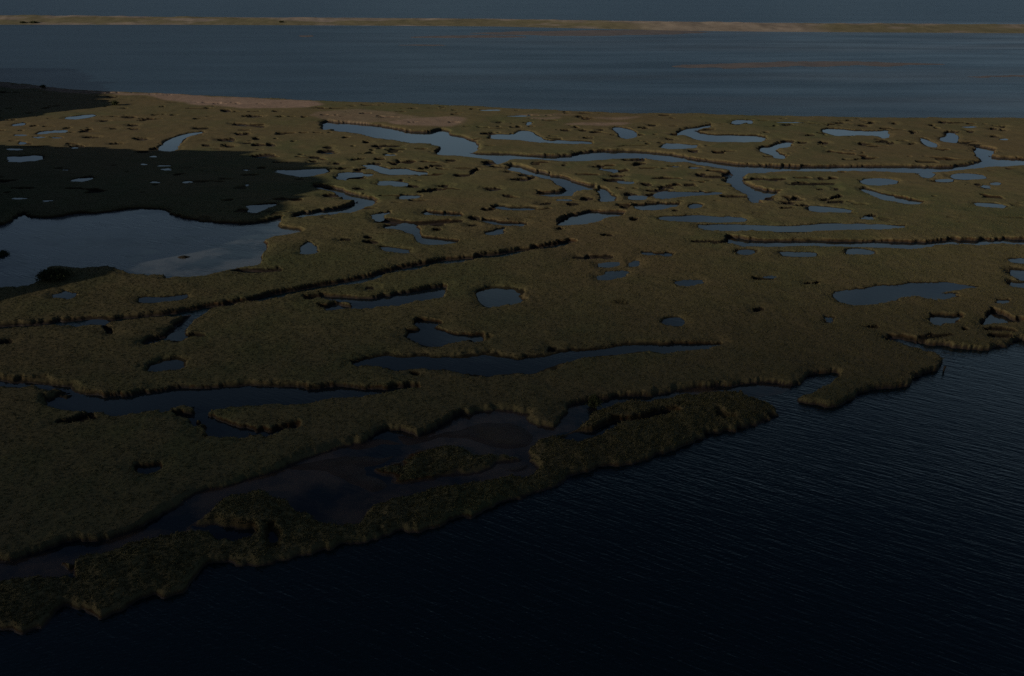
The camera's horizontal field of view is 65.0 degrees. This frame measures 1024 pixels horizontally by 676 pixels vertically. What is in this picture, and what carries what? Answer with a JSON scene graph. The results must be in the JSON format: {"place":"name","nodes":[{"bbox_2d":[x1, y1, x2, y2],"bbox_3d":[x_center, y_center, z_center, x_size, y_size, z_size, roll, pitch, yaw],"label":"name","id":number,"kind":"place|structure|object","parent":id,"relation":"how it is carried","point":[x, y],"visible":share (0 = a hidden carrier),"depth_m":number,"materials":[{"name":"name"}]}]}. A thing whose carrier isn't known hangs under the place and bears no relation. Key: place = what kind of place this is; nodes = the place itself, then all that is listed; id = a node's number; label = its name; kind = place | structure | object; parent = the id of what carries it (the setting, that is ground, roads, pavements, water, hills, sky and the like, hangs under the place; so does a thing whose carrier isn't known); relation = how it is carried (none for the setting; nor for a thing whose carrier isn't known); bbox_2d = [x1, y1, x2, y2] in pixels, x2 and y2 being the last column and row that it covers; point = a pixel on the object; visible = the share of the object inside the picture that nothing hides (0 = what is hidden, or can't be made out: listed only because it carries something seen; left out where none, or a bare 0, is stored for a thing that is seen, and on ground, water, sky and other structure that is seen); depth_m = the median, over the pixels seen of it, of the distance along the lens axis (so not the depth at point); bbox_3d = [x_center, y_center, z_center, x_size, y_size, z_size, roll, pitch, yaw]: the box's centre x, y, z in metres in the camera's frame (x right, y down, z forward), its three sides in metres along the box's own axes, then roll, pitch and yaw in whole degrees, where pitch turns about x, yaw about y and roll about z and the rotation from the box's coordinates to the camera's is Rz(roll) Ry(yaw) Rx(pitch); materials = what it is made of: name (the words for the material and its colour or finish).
{"place":"outdoors","nodes":[
{"label":"outdoors","id":0,"kind":"place"},
{"bbox_2d":[0,209,299,286],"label":"lagoon","id":1,"kind":"structure","parent":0,"point":[147,241],"depth_m":155.28,"materials":[{"name":"blue liquid"}]},
{"bbox_2d":[158,132,201,150],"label":"tidal creek","id":2,"kind":"structure","parent":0,"point":[172,144],"depth_m":238.57,"materials":[{"name":"blue liquid"}]},
{"bbox_2d":[0,381,410,437],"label":"tidal creek","id":3,"kind":"structure","parent":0,"point":[203,402],"depth_m":100.55,"materials":[{"name":"blue liquid"}]},
{"bbox_2d":[0,83,634,126],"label":"sand beach","id":4,"kind":"structure","parent":0,"point":[237,102],"depth_m":302.51,"materials":[{"name":"beige sand"}]},
{"bbox_2d":[294,186,375,216],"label":"tidal creek","id":5,"kind":"structure","parent":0,"point":[363,202],"depth_m":180.18,"materials":[{"name":"blue liquid"}]},
{"bbox_2d":[0,390,778,634],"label":"marsh islet","id":6,"kind":"object","parent":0,"point":[520,440],"visible":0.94,"depth_m":78.03,"materials":[{"name":"plant"}]},
{"bbox_2d":[187,519,255,540],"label":"tide pool","id":7,"kind":"structure","parent":6,"relation":"on","point":[220,533],"depth_m":77.43,"materials":[{"name":"black"}]},
{"bbox_2d":[267,530,277,542],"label":"tide pool","id":8,"kind":"structure","parent":6,"relation":"in","point":[272,537],"depth_m":76.32,"materials":[{"name":"black"}]},
{"bbox_2d":[0,383,790,581],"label":"tidal creek","id":9,"kind":"structure","parent":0,"point":[324,496],"depth_m":84.42,"materials":[{"name":"blue liquid"}]},
{"bbox_2d":[398,45,444,45],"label":"sandbar","id":10,"kind":"structure","parent":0,"point":[425,45],"depth_m":508.56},
{"bbox_2d":[357,439,526,489],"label":"grass hummock","id":11,"kind":"object","parent":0,"point":[456,470],"depth_m":87.16,"materials":[{"name":"green plant"}]},
{"bbox_2d":[411,35,524,37],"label":"sandbar","id":12,"kind":"structure","parent":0,"point":[473,36],"depth_m":565.59,"materials":[{"name":"beige sand"}]},
{"bbox_2d":[0,82,1023,562],"bbox_3d":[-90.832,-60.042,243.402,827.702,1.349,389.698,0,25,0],"label":"salt marsh","id":13,"kind":"structure","parent":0,"point":[220,154],"depth_m":138.90,"materials":[{"name":"plant"}]},
{"bbox_2d":[0,249,9,255],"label":"shrub","id":14,"kind":"object","parent":13,"relation":"on","point":[2,252],"visible":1,"depth_m":149.32,"materials":[{"name":"green plant"}]},
{"bbox_2d":[7,156,42,161],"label":"tide pool","id":15,"kind":"structure","parent":13,"relation":"on","point":[23,158],"depth_m":219.50,"materials":[{"name":"blue liquid"}]},
{"bbox_2d":[37,130,67,133],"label":"tide pool","id":16,"kind":"structure","parent":13,"relation":"on","point":[54,131],"depth_m":253.20,"materials":[{"name":"blue liquid"}]},
{"bbox_2d":[34,266,73,281],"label":"shrub","id":17,"kind":"object","parent":13,"relation":"on","point":[52,274],"visible":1,"depth_m":135.39,"materials":[{"name":"green plant"}]},
{"bbox_2d":[53,290,75,298],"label":"tide pool","id":18,"kind":"structure","parent":13,"relation":"on","point":[67,295],"depth_m":130.38,"materials":[{"name":"blue liquid"}]},
{"bbox_2d":[65,115,95,118],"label":"tide pool","id":19,"kind":"structure","parent":13,"relation":"on","point":[80,117],"depth_m":275.34,"materials":[{"name":"blue liquid"}]},
{"bbox_2d":[71,177,92,181],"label":"tide pool","id":20,"kind":"structure","parent":13,"relation":"on","point":[83,179],"depth_m":198.77,"materials":[{"name":"blue liquid"}]},
{"bbox_2d":[86,319,108,324],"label":"tide pool","id":21,"kind":"structure","parent":13,"relation":"on","point":[97,322],"depth_m":121.32,"materials":[{"name":"blue liquid"}]},
{"bbox_2d":[111,100,119,104],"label":"shrub","id":22,"kind":"object","parent":13,"relation":"on","point":[115,102],"visible":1,"depth_m":297.27,"materials":[{"name":"green plant"}]},
{"bbox_2d":[137,465,160,473],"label":"tide pool","id":23,"kind":"structure","parent":13,"relation":"on","point":[146,470],"depth_m":86.46,"materials":[{"name":"blue liquid"}]},
{"bbox_2d":[139,294,187,302],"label":"tide pool","id":24,"kind":"structure","parent":13,"relation":"on","point":[158,299],"depth_m":129.05,"materials":[{"name":"blue liquid"}]},
{"bbox_2d":[148,360,183,371],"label":"tide pool","id":25,"kind":"structure","parent":13,"relation":"on","point":[172,365],"depth_m":108.22,"materials":[{"name":"blue liquid"}]},
{"bbox_2d":[167,331,188,340],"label":"tide pool","id":26,"kind":"structure","parent":13,"relation":"on","point":[178,336],"depth_m":116.84,"materials":[{"name":"blue liquid"}]},
{"bbox_2d":[246,203,275,212],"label":"tide pool","id":27,"kind":"structure","parent":13,"relation":"on","point":[256,208],"depth_m":176.44,"materials":[{"name":"blue"}]},
{"bbox_2d":[276,169,328,176],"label":"tide pool","id":28,"kind":"structure","parent":13,"relation":"on","point":[305,172],"depth_m":205.25,"materials":[{"name":"blue liquid"}]},
{"bbox_2d":[300,242,317,253],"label":"tide pool","id":29,"kind":"structure","parent":13,"relation":"on","point":[308,248],"depth_m":151.47,"materials":[{"name":"blue liquid"}]},
{"bbox_2d":[336,172,373,179],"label":"tide pool","id":30,"kind":"structure","parent":13,"relation":"on","point":[343,176],"depth_m":202.40,"materials":[{"name":"blue liquid"}]},
{"bbox_2d":[371,212,389,221],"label":"tide pool","id":31,"kind":"structure","parent":13,"relation":"on","point":[378,217],"depth_m":170.30,"materials":[{"name":"blue"}]},
{"bbox_2d":[321,287,445,309],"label":"tide pool","id":32,"kind":"structure","parent":13,"relation":"on","point":[401,299],"depth_m":130.04,"materials":[{"name":"blue liquid"}]},
{"bbox_2d":[377,181,407,186],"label":"tide pool","id":33,"kind":"structure","parent":13,"relation":"on","point":[394,183],"depth_m":195.16,"materials":[{"name":"blue liquid"}]},
{"bbox_2d":[380,247,408,252],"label":"tide pool","id":34,"kind":"structure","parent":13,"relation":"on","point":[396,250],"depth_m":150.45,"materials":[{"name":"blue liquid"}]},
{"bbox_2d":[363,165,427,174],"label":"tide pool","id":35,"kind":"structure","parent":13,"relation":"on","point":[400,171],"depth_m":206.16,"materials":[{"name":"blue liquid"}]},
{"bbox_2d":[398,195,419,198],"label":"tide pool","id":36,"kind":"structure","parent":13,"relation":"on","point":[405,197],"depth_m":183.73,"materials":[{"name":"blue liquid"}]},
{"bbox_2d":[385,222,458,244],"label":"tide pool","id":37,"kind":"structure","parent":13,"relation":"on","point":[413,229],"depth_m":159.33,"materials":[{"name":"blue liquid"}]},
{"bbox_2d":[423,212,461,215],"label":"tide pool","id":38,"kind":"structure","parent":13,"relation":"on","point":[432,213],"depth_m":172.47,"materials":[{"name":"blue"}]},
{"bbox_2d":[407,320,482,346],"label":"tide pool","id":39,"kind":"structure","parent":13,"relation":"on","point":[428,334],"depth_m":116.82,"materials":[{"name":"blue liquid"}]},
{"bbox_2d":[485,228,504,234],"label":"tide pool","id":40,"kind":"structure","parent":13,"relation":"on","point":[497,231],"depth_m":160.33,"materials":[{"name":"blue"}]},
{"bbox_2d":[476,288,522,306],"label":"tide pool","id":41,"kind":"structure","parent":13,"relation":"on","point":[496,297],"depth_m":130.27,"materials":[{"name":"blue liquid"}]},
{"bbox_2d":[483,220,525,225],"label":"tide pool","id":42,"kind":"structure","parent":13,"relation":"on","point":[499,223],"depth_m":166.59,"materials":[{"name":"blue"}]},
{"bbox_2d":[0,185,1023,555],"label":"marsh grass","id":43,"kind":"structure","parent":13,"relation":"on","point":[474,329],"depth_m":120.74,"materials":[{"name":"plant"}]},
{"bbox_2d":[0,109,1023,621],"bbox_3d":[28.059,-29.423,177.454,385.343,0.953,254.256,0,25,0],"label":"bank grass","id":44,"kind":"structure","parent":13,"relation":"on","point":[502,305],"depth_m":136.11,"materials":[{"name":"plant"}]},
{"bbox_2d":[495,206,534,209],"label":"tide pool","id":45,"kind":"structure","parent":13,"relation":"on","point":[501,207],"depth_m":176.58,"materials":[{"name":"blue"}]},
{"bbox_2d":[353,344,720,376],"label":"tidal creek","id":46,"kind":"structure","parent":13,"relation":"in","point":[486,365],"depth_m":109.57,"materials":[{"name":"blue liquid"}]},
{"bbox_2d":[491,131,592,143],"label":"pond","id":47,"kind":"structure","parent":13,"relation":"in","point":[529,136],"depth_m":243.92,"materials":[{"name":"blue liquid"}]},
{"bbox_2d":[508,166,593,196],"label":"tidal creek","id":48,"kind":"structure","parent":13,"relation":"in","point":[570,187],"depth_m":196.94,"materials":[{"name":"blue liquid"}]},
{"bbox_2d":[556,199,571,200],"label":"water fleck","id":49,"kind":"object","parent":13,"relation":"on","point":[563,200],"visible":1,"depth_m":181.07,"materials":[{"name":"blue liquid"}]},
{"bbox_2d":[558,212,623,224],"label":"tide pool","id":50,"kind":"structure","parent":13,"relation":"on","point":[587,217],"depth_m":170.53,"materials":[{"name":"blue"}]},
{"bbox_2d":[585,394,602,407],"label":"shrub","id":51,"kind":"object","parent":13,"relation":"on","point":[593,401],"visible":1,"depth_m":98.50,"materials":[{"name":"green plant"}]},
{"bbox_2d":[597,188,614,201],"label":"tide pool","id":52,"kind":"structure","parent":13,"relation":"on","point":[605,196],"depth_m":185.40,"materials":[{"name":"blue liquid"}]},
{"bbox_2d":[599,168,617,172],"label":"tide pool","id":53,"kind":"structure","parent":13,"relation":"on","point":[613,170],"depth_m":207.16,"materials":[{"name":"blue liquid"}]},
{"bbox_2d":[598,262,619,267],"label":"tide pool","id":54,"kind":"structure","parent":13,"relation":"on","point":[609,264],"depth_m":143.58,"materials":[{"name":"blue liquid"}]},
{"bbox_2d":[597,270,629,279],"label":"tide pool","id":55,"kind":"structure","parent":13,"relation":"on","point":[610,275],"depth_m":138.63,"materials":[{"name":"blue liquid"}]},
{"bbox_2d":[612,127,636,138],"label":"tide pool","id":56,"kind":"structure","parent":13,"relation":"on","point":[625,133],"depth_m":252.30,"materials":[{"name":"blue liquid"}]},
{"bbox_2d":[617,181,633,183],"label":"tide pool","id":57,"kind":"structure","parent":13,"relation":"on","point":[622,182],"depth_m":196.05,"materials":[{"name":"blue liquid"}]},
{"bbox_2d":[629,261,639,266],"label":"tide pool","id":58,"kind":"structure","parent":13,"relation":"on","point":[634,263],"depth_m":143.60,"materials":[{"name":"blue liquid"}]},
{"bbox_2d":[628,196,647,199],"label":"tide pool","id":59,"kind":"structure","parent":13,"relation":"on","point":[637,197],"depth_m":183.76,"materials":[{"name":"blue liquid"}]},
{"bbox_2d":[634,204,678,209],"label":"tide pool","id":60,"kind":"structure","parent":13,"relation":"on","point":[653,207],"depth_m":178.01,"materials":[{"name":"blue"}]},
{"bbox_2d":[641,252,672,255],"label":"tide pool","id":61,"kind":"structure","parent":13,"relation":"on","point":[661,254],"depth_m":148.67,"materials":[{"name":"blue liquid"}]},
{"bbox_2d":[322,122,1023,202],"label":"tidal creek","id":62,"kind":"structure","parent":13,"relation":"in","point":[446,142],"depth_m":222.70,"materials":[{"name":"blue liquid"}]},
{"bbox_2d":[662,317,684,325],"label":"tide pool","id":63,"kind":"structure","parent":13,"relation":"on","point":[674,321],"depth_m":121.03,"materials":[{"name":"blue liquid"}]},
{"bbox_2d":[661,143,697,148],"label":"tide pool","id":64,"kind":"structure","parent":13,"relation":"on","point":[675,146],"depth_m":233.51,"materials":[{"name":"blue liquid"}]},
{"bbox_2d":[653,191,721,198],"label":"tide pool","id":65,"kind":"structure","parent":13,"relation":"on","point":[664,195],"depth_m":186.11,"materials":[{"name":"blue liquid"}]},
{"bbox_2d":[675,279,703,285],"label":"tide pool","id":66,"kind":"structure","parent":13,"relation":"on","point":[690,282],"depth_m":135.59,"materials":[{"name":"blue liquid"}]},
{"bbox_2d":[689,204,702,208],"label":"tide pool","id":67,"kind":"structure","parent":13,"relation":"on","point":[693,206],"depth_m":177.09,"materials":[{"name":"blue"}]},
{"bbox_2d":[659,215,746,222],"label":"tide pool","id":68,"kind":"structure","parent":13,"relation":"on","point":[697,218],"depth_m":168.65,"materials":[{"name":"blue"}]},
{"bbox_2d":[676,125,765,141],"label":"tide pool","id":69,"kind":"structure","parent":13,"relation":"on","point":[691,133],"depth_m":246.43,"materials":[{"name":"blue liquid"}]},
{"bbox_2d":[732,120,752,123],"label":"tide pool","id":70,"kind":"structure","parent":13,"relation":"on","point":[741,121],"depth_m":266.94,"materials":[{"name":"blue liquid"}]},
{"bbox_2d":[737,250,754,254],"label":"tide pool","id":71,"kind":"structure","parent":13,"relation":"on","point":[746,252],"depth_m":149.41,"materials":[{"name":"blue liquid"}]},
{"bbox_2d":[760,143,791,158],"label":"tide pool","id":72,"kind":"structure","parent":13,"relation":"on","point":[771,151],"depth_m":231.05,"materials":[{"name":"blue liquid"}]},
{"bbox_2d":[780,252,816,256],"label":"tide pool","id":73,"kind":"structure","parent":13,"relation":"on","point":[800,254],"depth_m":148.39,"materials":[{"name":"blue liquid"}]},
{"bbox_2d":[698,224,904,231],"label":"tide pool","id":74,"kind":"structure","parent":13,"relation":"on","point":[797,228],"depth_m":163.31,"materials":[{"name":"blue"}]},
{"bbox_2d":[808,206,851,212],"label":"tide pool","id":75,"kind":"structure","parent":13,"relation":"on","point":[821,209],"depth_m":174.96,"materials":[{"name":"blue"}]},
{"bbox_2d":[823,128,889,137],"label":"tide pool","id":76,"kind":"structure","parent":13,"relation":"on","point":[843,132],"depth_m":252.34,"materials":[{"name":"blue liquid"}]},
{"bbox_2d":[846,249,873,254],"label":"tide pool","id":77,"kind":"structure","parent":13,"relation":"on","point":[860,251],"depth_m":149.98,"materials":[{"name":"blue liquid"}]},
{"bbox_2d":[726,237,1023,248],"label":"tidal creek","id":78,"kind":"structure","parent":13,"relation":"in","point":[745,243],"depth_m":155.54,"materials":[{"name":"blue liquid"}]},
{"bbox_2d":[858,178,897,185],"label":"tide pool","id":79,"kind":"structure","parent":13,"relation":"on","point":[877,181],"depth_m":196.56,"materials":[{"name":"blue liquid"}]},
{"bbox_2d":[861,188,922,203],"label":"tide pool","id":80,"kind":"structure","parent":13,"relation":"on","point":[889,197],"depth_m":183.90,"materials":[{"name":"blue liquid"}]},
{"bbox_2d":[833,282,976,305],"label":"tide pool","id":81,"kind":"structure","parent":13,"relation":"on","point":[888,293],"depth_m":131.58,"materials":[{"name":"blue liquid"}]},
{"bbox_2d":[919,173,934,177],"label":"tide pool","id":82,"kind":"structure","parent":13,"relation":"on","point":[927,175],"depth_m":201.88,"materials":[{"name":"blue liquid"}]},
{"bbox_2d":[921,139,936,146],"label":"tide pool","id":83,"kind":"structure","parent":13,"relation":"on","point":[928,143],"depth_m":237.31,"materials":[{"name":"blue liquid"}]},
{"bbox_2d":[935,179,952,181],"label":"tide pool","id":84,"kind":"structure","parent":13,"relation":"on","point":[944,180],"depth_m":197.32,"materials":[{"name":"blue liquid"}]},
{"bbox_2d":[930,315,961,325],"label":"tide pool","id":85,"kind":"structure","parent":13,"relation":"on","point":[940,320],"depth_m":122.33,"materials":[{"name":"blue liquid"}]},
{"bbox_2d":[940,133,957,142],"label":"tide pool","id":86,"kind":"structure","parent":13,"relation":"on","point":[951,137],"depth_m":243.90,"materials":[{"name":"blue liquid"}]},
{"bbox_2d":[951,173,985,179],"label":"tide pool","id":87,"kind":"structure","parent":13,"relation":"on","point":[964,176],"depth_m":200.92,"materials":[{"name":"blue liquid"}]},
{"bbox_2d":[975,203,1005,207],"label":"tide pool","id":88,"kind":"structure","parent":13,"relation":"on","point":[990,205],"depth_m":177.85,"materials":[{"name":"blue liquid"}]},
{"bbox_2d":[981,311,1019,324],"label":"tide pool","id":89,"kind":"structure","parent":13,"relation":"on","point":[992,317],"depth_m":122.84,"materials":[{"name":"blue liquid"}]},
{"bbox_2d":[997,300,1008,303],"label":"tide pool","id":90,"kind":"structure","parent":13,"relation":"on","point":[1002,301],"depth_m":128.10,"materials":[{"name":"blue liquid"}]},
{"bbox_2d":[1008,258,1023,263],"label":"tide pool","id":91,"kind":"structure","parent":13,"relation":"on","point":[1017,260],"depth_m":145.46,"materials":[{"name":"blue liquid"}]},
{"bbox_2d":[1010,270,1023,280],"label":"tide pool","id":92,"kind":"structure","parent":13,"relation":"on","point":[1018,274],"depth_m":139.69,"materials":[{"name":"blue liquid"}]},
{"bbox_2d":[1010,282,1023,287],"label":"tide pool","id":93,"kind":"structure","parent":13,"relation":"on","point":[1016,284],"depth_m":135.47,"materials":[{"name":"blue liquid"}]},
{"bbox_2d":[0,242,1023,675],"bbox_3d":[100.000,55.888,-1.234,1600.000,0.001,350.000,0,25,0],"label":"channel","id":94,"kind":"object","parent":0,"point":[874,532],"depth_m":71.75,"materials":[{"name":"black"}]},
{"bbox_2d":[0,22,1023,203],"bbox_3d":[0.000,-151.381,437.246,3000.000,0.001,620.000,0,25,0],"label":"bay","id":95,"kind":"object","parent":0,"point":[609,74],"visible":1,"depth_m":402.76,"materials":[{"name":"blue liquid"}]},
{"bbox_2d":[970,75,1023,77],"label":"sandbar","id":96,"kind":"structure","parent":95,"relation":"in","point":[998,76],"depth_m":375.39,"materials":[{"name":"beige sand"}]},
{"bbox_2d":[0,0,1023,21],"bbox_3d":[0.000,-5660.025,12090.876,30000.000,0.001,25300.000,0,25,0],"label":"ocean","id":97,"kind":"structure","parent":0,"point":[826,10],"depth_m":865.63,"materials":[{"name":"blue liquid"}]},
{"bbox_2d":[0,15,1023,32],"bbox_3d":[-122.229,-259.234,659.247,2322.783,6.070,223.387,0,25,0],"label":"barrier beach","id":98,"kind":"structure","parent":0,"point":[599,24],"depth_m":659.67,"materials":[{"name":"beige sand"}]},
{"bbox_2d":[293,385,779,485],"bbox_3d":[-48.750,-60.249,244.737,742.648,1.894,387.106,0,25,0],"label":"mud flat","id":99,"kind":"structure","parent":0,"point":[349,467],"depth_m":91.51,"materials":[{"name":"brown soil"}]},
{"bbox_2d":[473,30,705,35],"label":"sandbar","id":100,"kind":"structure","parent":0,"point":[601,32],"depth_m":596.14,"materials":[{"name":"beige sand"}]},
{"bbox_2d":[556,412,669,441],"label":"tidal creek","id":101,"kind":"structure","parent":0,"point":[578,436],"depth_m":93.38,"materials":[{"name":"black"}]},
{"bbox_2d":[672,61,944,68],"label":"sandbar","id":102,"kind":"structure","parent":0,"point":[785,64],"depth_m":417.07,"materials":[{"name":"beige sand"}]}
]}

